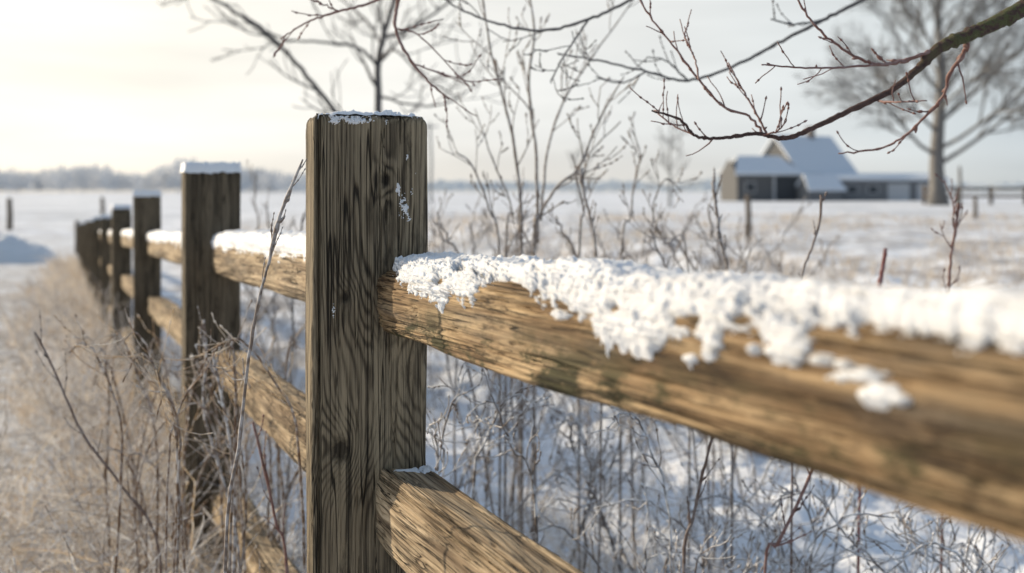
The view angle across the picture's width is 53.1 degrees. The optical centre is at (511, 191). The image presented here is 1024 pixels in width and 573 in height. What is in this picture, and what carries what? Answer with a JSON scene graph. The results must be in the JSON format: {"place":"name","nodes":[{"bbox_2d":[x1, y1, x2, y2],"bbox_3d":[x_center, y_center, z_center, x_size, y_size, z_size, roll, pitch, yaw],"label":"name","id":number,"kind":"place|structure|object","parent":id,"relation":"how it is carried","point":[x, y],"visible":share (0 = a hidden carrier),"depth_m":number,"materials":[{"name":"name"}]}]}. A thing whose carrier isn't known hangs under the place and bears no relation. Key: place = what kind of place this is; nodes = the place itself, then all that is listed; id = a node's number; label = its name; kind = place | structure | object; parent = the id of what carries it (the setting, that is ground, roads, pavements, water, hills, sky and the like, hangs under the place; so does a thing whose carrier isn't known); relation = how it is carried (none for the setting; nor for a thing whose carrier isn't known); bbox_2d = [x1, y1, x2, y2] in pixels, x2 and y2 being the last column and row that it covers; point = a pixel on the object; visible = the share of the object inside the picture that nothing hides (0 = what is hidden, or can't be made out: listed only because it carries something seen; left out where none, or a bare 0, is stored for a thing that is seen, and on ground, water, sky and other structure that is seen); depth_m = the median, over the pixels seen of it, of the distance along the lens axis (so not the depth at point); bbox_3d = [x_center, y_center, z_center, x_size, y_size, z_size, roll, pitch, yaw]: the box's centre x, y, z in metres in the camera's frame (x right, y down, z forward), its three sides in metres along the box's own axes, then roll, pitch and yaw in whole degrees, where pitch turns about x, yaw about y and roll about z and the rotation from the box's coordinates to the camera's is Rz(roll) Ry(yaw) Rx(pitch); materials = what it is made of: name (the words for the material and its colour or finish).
{"place":"outdoors","nodes":[
{"label":"outdoors","id":0,"kind":"place"},
{"bbox_2d":[0,265,48,443],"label":"verge grass","id":1,"kind":"structure","parent":0,"point":[17,303],"depth_m":16.11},
{"bbox_2d":[0,246,306,572],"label":"dry grass","id":2,"kind":"structure","parent":0,"point":[75,280],"depth_m":4.96,"materials":[{"name":"plant"}]},
{"bbox_2d":[273,0,378,57],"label":"overhanging branch","id":3,"kind":"object","parent":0,"point":[329,14],"visible":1,"depth_m":1.90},
{"bbox_2d":[393,0,501,128],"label":"overhanging branch","id":4,"kind":"object","parent":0,"point":[409,57],"visible":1,"depth_m":1.91,"materials":[{"name":"plant"}]},
{"bbox_2d":[0,193,1023,572],"bbox_3d":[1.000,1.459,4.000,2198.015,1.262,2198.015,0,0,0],"label":"ground","id":5,"kind":"structure","parent":0,"point":[48,219],"depth_m":13.09,"materials":[{"name":"snow"}]},
{"bbox_2d":[0,233,60,263],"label":"snow drift","id":6,"kind":"object","parent":5,"relation":"on","point":[14,249],"visible":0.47,"depth_m":29.48,"materials":[{"name":"white"}]},
{"bbox_2d":[42,314,145,572],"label":"weed","id":7,"kind":"object","parent":5,"relation":"on","point":[120,469],"visible":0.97,"depth_m":1.94,"materials":[{"name":"plant"}]},
{"bbox_2d":[33,309,161,572],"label":"weed","id":8,"kind":"object","parent":5,"relation":"on","point":[138,505],"visible":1,"depth_m":2.00,"materials":[{"name":"plant"}]},
{"bbox_2d":[81,330,133,572],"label":"weed","id":9,"kind":"object","parent":5,"relation":"on","point":[107,456],"visible":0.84,"depth_m":2.52,"materials":[{"name":"plant"}]},
{"bbox_2d":[61,312,158,572],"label":"weed","id":10,"kind":"object","parent":5,"relation":"on","point":[157,459],"visible":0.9,"depth_m":2.20,"materials":[{"name":"plant"}]},
{"bbox_2d":[74,413,147,572],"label":"weed","id":11,"kind":"object","parent":5,"relation":"on","point":[144,505],"visible":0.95,"depth_m":2.27,"materials":[{"name":"plant"}]},
{"bbox_2d":[80,328,145,572],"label":"weed","id":12,"kind":"object","parent":5,"relation":"on","point":[124,422],"visible":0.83,"depth_m":2.56,"materials":[{"name":"plant"}]},
{"bbox_2d":[74,308,185,572],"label":"weed","id":13,"kind":"object","parent":5,"relation":"on","point":[175,435],"visible":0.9,"depth_m":1.77,"materials":[{"name":"plant"}]},
{"bbox_2d":[77,309,183,572],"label":"weed","id":14,"kind":"object","parent":5,"relation":"on","point":[175,530],"visible":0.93,"depth_m":1.77,"materials":[{"name":"plant"}]},
{"bbox_2d":[109,423,174,571],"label":"weed","id":15,"kind":"object","parent":5,"relation":"on","point":[141,501],"visible":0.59,"depth_m":2.50,"materials":[{"name":"plant"}]},
{"bbox_2d":[0,156,305,193],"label":"woodland","id":16,"kind":"object","parent":5,"relation":"on","point":[163,177],"visible":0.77,"depth_m":596.42,"materials":[{"name":"plant"}]},
{"bbox_2d":[117,420,188,569],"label":"weed","id":17,"kind":"object","parent":5,"relation":"on","point":[162,480],"visible":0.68,"depth_m":2.26,"materials":[{"name":"plant"}]},
{"bbox_2d":[0,266,306,572],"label":"twiggy verge weeds","id":18,"kind":"object","parent":5,"relation":"on","point":[91,546],"visible":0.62,"depth_m":3.19,"materials":[{"name":"plant"}]},
{"bbox_2d":[137,314,190,572],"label":"weed","id":19,"kind":"object","parent":5,"relation":"on","point":[180,474],"visible":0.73,"depth_m":2.50,"materials":[{"name":"plant"}]},
{"bbox_2d":[130,353,212,572],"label":"weed","id":20,"kind":"object","parent":5,"relation":"on","point":[180,450],"visible":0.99,"depth_m":1.65,"materials":[{"name":"plant"}]},
{"bbox_2d":[131,351,221,571],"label":"weed","id":21,"kind":"object","parent":5,"relation":"on","point":[145,428],"visible":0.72,"depth_m":2.57,"materials":[{"name":"plant"}]},
{"bbox_2d":[122,409,232,572],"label":"weed","id":22,"kind":"object","parent":5,"relation":"on","point":[140,473],"visible":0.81,"depth_m":2.12,"materials":[{"name":"plant"}]},
{"bbox_2d":[153,339,231,561],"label":"weed","id":23,"kind":"object","parent":5,"relation":"on","point":[219,457],"visible":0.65,"depth_m":2.46,"materials":[{"name":"plant"}]},
{"bbox_2d":[144,379,250,572],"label":"weed","id":24,"kind":"object","parent":5,"relation":"on","point":[239,476],"visible":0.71,"depth_m":2.06,"materials":[{"name":"plant"}]},
{"bbox_2d":[175,329,226,562],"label":"weed","id":25,"kind":"object","parent":5,"relation":"on","point":[184,450],"visible":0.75,"depth_m":2.28,"materials":[{"name":"plant"}]},
{"bbox_2d":[155,329,248,572],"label":"weed","id":26,"kind":"object","parent":5,"relation":"on","point":[169,452],"visible":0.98,"depth_m":1.66,"materials":[{"name":"plant"}]},
{"bbox_2d":[164,351,239,571],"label":"weed","id":27,"kind":"object","parent":5,"relation":"on","point":[224,455],"visible":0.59,"depth_m":2.48,"materials":[{"name":"plant"}]},
{"bbox_2d":[195,306,239,571],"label":"weed","id":28,"kind":"object","parent":5,"relation":"on","point":[214,455],"visible":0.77,"depth_m":2.10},
{"bbox_2d":[190,299,251,572],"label":"weed","id":29,"kind":"object","parent":5,"relation":"on","point":[234,454],"visible":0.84,"depth_m":1.71,"materials":[{"name":"plant"}]},
{"bbox_2d":[209,347,236,572],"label":"weed","id":30,"kind":"object","parent":5,"relation":"on","point":[222,404],"visible":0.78,"depth_m":1.90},
{"bbox_2d":[184,312,266,572],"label":"weed","id":31,"kind":"object","parent":5,"relation":"on","point":[236,479],"visible":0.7,"depth_m":1.91,"materials":[{"name":"plant"}]},
{"bbox_2d":[163,325,305,572],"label":"weed","id":32,"kind":"object","parent":5,"relation":"on","point":[299,466],"visible":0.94,"depth_m":1.74,"materials":[{"name":"plant"}]},
{"bbox_2d":[194,411,282,572],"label":"weed","id":33,"kind":"object","parent":5,"relation":"on","point":[244,532],"visible":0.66,"depth_m":1.89,"materials":[{"name":"plant"}]},
{"bbox_2d":[196,351,284,552],"bbox_3d":[-0.593,0.731,2.272,0.196,0.761,0.078,0,0,-5],"label":"weed","id":34,"kind":"object","parent":5,"relation":"on","point":[280,473],"visible":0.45,"depth_m":2.24,"materials":[{"name":"plant"}]},
{"bbox_2d":[237,355,281,538],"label":"weed","id":35,"kind":"object","parent":5,"relation":"on","point":[271,481],"visible":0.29,"depth_m":2.35,"materials":[{"name":"plant"}]},
{"bbox_2d":[223,159,306,572],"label":"weed","id":36,"kind":"object","parent":5,"relation":"on","point":[275,230],"visible":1,"depth_m":1.22,"materials":[{"name":"plant"}]},
{"bbox_2d":[252,414,288,572],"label":"weed","id":37,"kind":"object","parent":5,"relation":"on","point":[271,500],"visible":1,"depth_m":1.70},
{"bbox_2d":[255,324,304,544],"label":"weed","id":38,"kind":"object","parent":5,"relation":"on","point":[278,474],"visible":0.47,"depth_m":2.34,"materials":[{"name":"plant"}]},
{"bbox_2d":[284,210,305,542],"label":"weed","id":39,"kind":"object","parent":5,"relation":"on","point":[292,348],"visible":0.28,"depth_m":2.88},
{"bbox_2d":[156,0,515,114],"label":"bare tree","id":40,"kind":"object","parent":5,"relation":"on","point":[381,56],"visible":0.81,"depth_m":6.90,"materials":[{"name":"brown plant"}]},
{"bbox_2d":[0,330,752,572],"bbox_3d":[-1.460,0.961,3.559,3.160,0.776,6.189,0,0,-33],"label":"arching grass","id":41,"kind":"structure","parent":5,"relation":"on","point":[46,493],"depth_m":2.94,"materials":[{"name":"plant"}]},
{"bbox_2d":[428,188,478,502],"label":"weed","id":42,"kind":"object","parent":5,"relation":"on","point":[451,383],"visible":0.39,"depth_m":3.04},
{"bbox_2d":[426,394,488,472],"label":"weed","id":43,"kind":"object","parent":5,"relation":"on","point":[435,428],"visible":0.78,"depth_m":1.70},
{"bbox_2d":[428,241,494,514],"bbox_3d":[-0.115,0.562,2.482,0.248,1.117,0.066,0,0,0],"label":"weed","id":44,"kind":"object","parent":5,"relation":"on","point":[484,458],"visible":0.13,"depth_m":2.48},
{"bbox_2d":[428,214,516,527],"bbox_3d":[-0.111,0.577,2.700,0.248,1.103,0.078,0,0,-5],"label":"weed","id":45,"kind":"object","parent":5,"relation":"on","point":[511,381],"visible":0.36,"depth_m":2.71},
{"bbox_2d":[426,367,520,478],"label":"weed","id":46,"kind":"object","parent":5,"relation":"on","point":[445,423],"visible":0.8,"depth_m":1.78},
{"bbox_2d":[465,195,495,495],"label":"weed","id":47,"kind":"object","parent":5,"relation":"on","point":[473,253],"visible":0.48,"depth_m":3.18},
{"bbox_2d":[434,91,536,521],"bbox_3d":[-0.060,0.431,2.557,0.262,1.379,0.160,0,0,0],"label":"sapling","id":48,"kind":"object","parent":5,"relation":"on","point":[491,212],"visible":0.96,"depth_m":2.52,"materials":[{"name":"plant"}]},
{"bbox_2d":[428,362,551,543],"bbox_3d":[-0.030,0.663,1.755,0.205,0.862,0.121,0,0,-21],"label":"weed","id":49,"kind":"object","parent":5,"relation":"on","point":[527,464],"visible":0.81,"depth_m":1.76,"materials":[{"name":"plant"}]},
{"bbox_2d":[461,395,524,508],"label":"weed","id":50,"kind":"object","parent":5,"relation":"on","point":[489,439],"visible":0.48,"depth_m":2.75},
{"bbox_2d":[453,201,535,487],"bbox_3d":[-0.042,0.571,2.814,0.223,1.122,0.098,0,0,13],"label":"weed","id":51,"kind":"object","parent":5,"relation":"on","point":[455,388],"visible":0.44,"depth_m":2.79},
{"bbox_2d":[450,378,541,489],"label":"weed","id":52,"kind":"object","parent":5,"relation":"on","point":[460,483],"visible":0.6,"depth_m":2.65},
{"bbox_2d":[138,219,876,553],"bbox_3d":[0.465,0.826,7.471,7.254,1.247,9.558,0,0,0],"label":"brown weed thicket","id":53,"kind":"object","parent":5,"relation":"on","point":[524,427],"visible":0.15,"depth_m":4.65,"materials":[{"name":"plant"}]},
{"bbox_2d":[472,380,554,499],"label":"weed","id":54,"kind":"object","parent":5,"relation":"on","point":[483,446],"visible":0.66,"depth_m":1.89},
{"bbox_2d":[503,168,523,530],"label":"weed","id":55,"kind":"object","parent":5,"relation":"on","point":[517,239],"visible":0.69,"depth_m":3.01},
{"bbox_2d":[496,209,555,522],"bbox_3d":[0.031,0.553,2.849,0.183,1.161,0.037,0,0,3],"label":"weed","id":56,"kind":"object","parent":5,"relation":"on","point":[528,388],"visible":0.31,"depth_m":2.85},
{"bbox_2d":[34,320,1022,572],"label":"frosted undergrowth","id":57,"kind":"object","parent":5,"relation":"on","point":[556,540],"visible":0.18,"depth_m":3.15,"materials":[{"name":"brown plant"}]},
{"bbox_2d":[444,0,638,540],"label":"sapling","id":58,"kind":"object","parent":5,"relation":"on","point":[537,216],"visible":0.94,"depth_m":2.58,"materials":[{"name":"plant"}]},
{"bbox_2d":[77,109,1023,572],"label":"split rail fence","id":59,"kind":"object","parent":5,"relation":"on","point":[911,397],"visible":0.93,"depth_m":1.04,"materials":[{"name":"brown wood"}]},
{"bbox_2d":[482,470,635,572],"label":"weed","id":60,"kind":"object","parent":5,"relation":"on","point":[586,502],"visible":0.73,"depth_m":2.51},
{"bbox_2d":[514,435,606,526],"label":"weed","id":61,"kind":"object","parent":5,"relation":"on","point":[541,487],"visible":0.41,"depth_m":2.90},
{"bbox_2d":[519,464,610,543],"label":"weed","id":62,"kind":"object","parent":5,"relation":"on","point":[563,504],"visible":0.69,"depth_m":2.25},
{"bbox_2d":[116,301,1023,572],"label":"twiggy undergrowth","id":63,"kind":"object","parent":5,"relation":"on","point":[694,488],"visible":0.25,"depth_m":3.01,"materials":[{"name":"plant"}]},
{"bbox_2d":[527,383,615,572],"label":"weed","id":64,"kind":"object","parent":5,"relation":"on","point":[590,479],"visible":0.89,"depth_m":2.35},
{"bbox_2d":[527,494,626,572],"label":"weed","id":65,"kind":"object","parent":5,"relation":"on","point":[582,545],"visible":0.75,"depth_m":2.11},
{"bbox_2d":[533,395,621,572],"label":"weed","id":66,"kind":"object","parent":5,"relation":"on","point":[591,491],"visible":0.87,"depth_m":2.36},
{"bbox_2d":[539,194,636,572],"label":"weed","id":67,"kind":"object","parent":5,"relation":"on","point":[630,419],"visible":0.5,"depth_m":2.62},
{"bbox_2d":[574,154,602,572],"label":"weed","id":68,"kind":"object","parent":5,"relation":"on","point":[581,178],"visible":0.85,"depth_m":2.30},
{"bbox_2d":[553,413,630,572],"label":"weed","id":69,"kind":"object","parent":5,"relation":"on","point":[567,467],"visible":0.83,"depth_m":2.37,"materials":[{"name":"plant"}]},
{"bbox_2d":[569,408,656,563],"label":"weed","id":70,"kind":"object","parent":5,"relation":"on","point":[616,453],"visible":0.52,"depth_m":2.64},
{"bbox_2d":[577,398,672,572],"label":"weed","id":71,"kind":"object","parent":5,"relation":"on","point":[615,417],"visible":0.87,"depth_m":1.75,"materials":[{"name":"plant"}]},
{"bbox_2d":[240,209,1023,350],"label":"field stubble","id":72,"kind":"object","parent":5,"relation":"on","point":[829,220],"visible":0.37,"depth_m":19.36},
{"bbox_2d":[242,175,1023,192],"bbox_3d":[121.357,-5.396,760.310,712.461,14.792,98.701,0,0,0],"label":"woodland","id":73,"kind":"object","parent":5,"relation":"on","point":[528,185],"visible":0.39,"depth_m":739.57,"materials":[{"name":"plant"}]},
{"bbox_2d":[582,414,688,572],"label":"weed","id":74,"kind":"object","parent":5,"relation":"on","point":[605,444],"visible":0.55,"depth_m":2.65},
{"bbox_2d":[571,94,701,569],"bbox_3d":[0.321,0.434,2.615,0.326,1.380,0.138,0,0,10],"label":"sapling","id":75,"kind":"object","parent":5,"relation":"on","point":[640,156],"visible":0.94,"depth_m":2.60,"materials":[{"name":"plant"}]},
{"bbox_2d":[595,419,688,547],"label":"weed","id":76,"kind":"object","parent":5,"relation":"on","point":[634,463],"visible":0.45,"depth_m":2.98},
{"bbox_2d":[568,471,716,572],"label":"weed","id":77,"kind":"object","parent":5,"relation":"on","point":[679,522],"visible":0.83,"depth_m":1.96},
{"bbox_2d":[609,482,706,572],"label":"weed","id":78,"kind":"object","parent":5,"relation":"on","point":[646,547],"visible":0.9,"depth_m":1.84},
{"bbox_2d":[624,207,711,571],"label":"weed","id":79,"kind":"object","parent":5,"relation":"on","point":[693,434],"visible":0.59,"depth_m":2.47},
{"bbox_2d":[638,119,703,207],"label":"bare tree","id":80,"kind":"object","parent":5,"relation":"on","point":[670,147],"visible":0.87,"depth_m":61.96,"materials":[{"name":"grey plant"}]},
{"bbox_2d":[646,512,746,572],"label":"weed","id":81,"kind":"object","parent":5,"relation":"on","point":[700,554],"visible":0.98,"depth_m":1.78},
{"bbox_2d":[656,203,737,572],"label":"weed","id":82,"kind":"object","parent":5,"relation":"on","point":[693,267],"visible":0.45,"depth_m":2.87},
{"bbox_2d":[648,212,750,530],"bbox_3d":[0.597,0.605,3.213,0.336,1.085,0.044,0,0,0],"label":"weed","id":83,"kind":"object","parent":5,"relation":"on","point":[737,474],"visible":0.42,"depth_m":3.21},
{"bbox_2d":[682,438,719,572],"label":"weed","id":84,"kind":"object","parent":5,"relation":"on","point":[689,518],"visible":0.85,"depth_m":1.70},
{"bbox_2d":[652,470,771,572],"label":"weed","id":85,"kind":"object","parent":5,"relation":"on","point":[700,517],"visible":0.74,"depth_m":2.33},
{"bbox_2d":[698,189,729,572],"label":"weed","id":86,"kind":"object","parent":5,"relation":"on","point":[720,259],"visible":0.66,"depth_m":2.80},
{"bbox_2d":[646,460,789,572],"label":"weed","id":87,"kind":"object","parent":5,"relation":"on","point":[751,509],"visible":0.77,"depth_m":2.23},
{"bbox_2d":[710,168,733,572],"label":"weed","id":88,"kind":"object","parent":5,"relation":"on","point":[723,248],"visible":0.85,"depth_m":2.20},
{"bbox_2d":[711,238,762,568],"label":"weed","id":89,"kind":"object","parent":5,"relation":"on","point":[713,445],"visible":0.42,"depth_m":2.93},
{"bbox_2d":[712,460,782,572],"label":"weed","id":90,"kind":"object","parent":5,"relation":"on","point":[753,495],"visible":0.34,"depth_m":2.56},
{"bbox_2d":[722,522,830,572],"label":"weed","id":91,"kind":"object","parent":5,"relation":"on","point":[756,564],"visible":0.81,"depth_m":2.04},
{"bbox_2d":[735,486,822,572],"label":"weed","id":92,"kind":"object","parent":5,"relation":"on","point":[765,546],"visible":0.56,"depth_m":2.67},
{"bbox_2d":[763,471,814,572],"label":"weed","id":93,"kind":"object","parent":5,"relation":"on","point":[786,525],"visible":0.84,"depth_m":1.70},
{"bbox_2d":[708,475,885,572],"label":"weed","id":94,"kind":"object","parent":5,"relation":"on","point":[797,492],"visible":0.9,"depth_m":2.03,"materials":[{"name":"plant"}]},
{"bbox_2d":[759,470,836,572],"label":"weed","id":95,"kind":"object","parent":5,"relation":"on","point":[810,570],"visible":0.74,"depth_m":2.06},
{"bbox_2d":[790,191,826,572],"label":"weed","id":96,"kind":"object","parent":5,"relation":"on","point":[822,199],"visible":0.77,"depth_m":1.90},
{"bbox_2d":[716,126,949,200],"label":"farmhouse","id":97,"kind":"object","parent":5,"relation":"on","point":[810,166],"visible":0.84,"depth_m":111.64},
{"bbox_2d":[776,177,795,200],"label":"door","id":98,"kind":"structure","parent":97,"relation":"in","point":[785,186],"depth_m":111.75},
{"bbox_2d":[888,183,909,200],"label":"garage door","id":99,"kind":"structure","parent":97,"relation":"in","point":[896,191],"depth_m":110.50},
{"bbox_2d":[758,487,936,572],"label":"weed","id":100,"kind":"object","parent":5,"relation":"on","point":[824,531],"visible":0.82,"depth_m":1.88,"materials":[{"name":"plant"}]},
{"bbox_2d":[831,483,900,572],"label":"weed","id":101,"kind":"object","parent":5,"relation":"on","point":[845,525],"visible":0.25,"depth_m":2.33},
{"bbox_2d":[857,248,887,572],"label":"weed","id":102,"kind":"object","parent":5,"relation":"on","point":[881,272],"visible":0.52,"depth_m":2.30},
{"bbox_2d":[789,0,1023,204],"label":"bare tree","id":103,"kind":"object","parent":5,"relation":"on","point":[937,194],"visible":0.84,"depth_m":74.49,"materials":[{"name":"brown plant"}]},
{"bbox_2d":[847,506,986,572],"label":"weed","id":104,"kind":"object","parent":5,"relation":"on","point":[922,554],"visible":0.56,"depth_m":2.10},
{"bbox_2d":[885,501,973,572],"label":"weed","id":105,"kind":"object","parent":5,"relation":"on","point":[926,551],"visible":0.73,"depth_m":1.92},
{"bbox_2d":[855,514,1009,572],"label":"weed","id":106,"kind":"object","parent":5,"relation":"on","point":[909,525],"visible":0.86,"depth_m":1.83,"materials":[{"name":"plant"}]},
{"bbox_2d":[931,173,967,572],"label":"weed","id":107,"kind":"object","parent":5,"relation":"on","point":[956,211],"visible":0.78,"depth_m":2.20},
{"bbox_2d":[922,185,1023,204],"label":"rail fence","id":108,"kind":"object","parent":5,"relation":"on","point":[991,196],"visible":0.69,"depth_m":80.35,"materials":[{"name":"grey wood"}]},
{"bbox_2d":[960,530,995,572],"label":"weed","id":109,"kind":"object","parent":5,"relation":"on","point":[984,547],"visible":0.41,"depth_m":2.05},
{"bbox_2d":[0,0,1023,192],"label":"sky","id":110,"kind":"structure","parent":0,"point":[125,85],"materials":[{"name":"white"}]},
{"bbox_2d":[446,0,631,101],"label":"overhanging branch","id":111,"kind":"object","parent":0,"point":[586,20],"visible":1,"depth_m":2.30,"materials":[{"name":"grey plant"}]},
{"bbox_2d":[557,0,866,102],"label":"overhanging branch","id":112,"kind":"object","parent":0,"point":[790,24],"visible":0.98,"depth_m":2.40,"materials":[{"name":"brown plant"}]},
{"bbox_2d":[630,0,1023,155],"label":"overhanging branch","id":113,"kind":"object","parent":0,"point":[1009,16],"visible":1,"depth_m":1.50,"materials":[{"name":"brown plant"}]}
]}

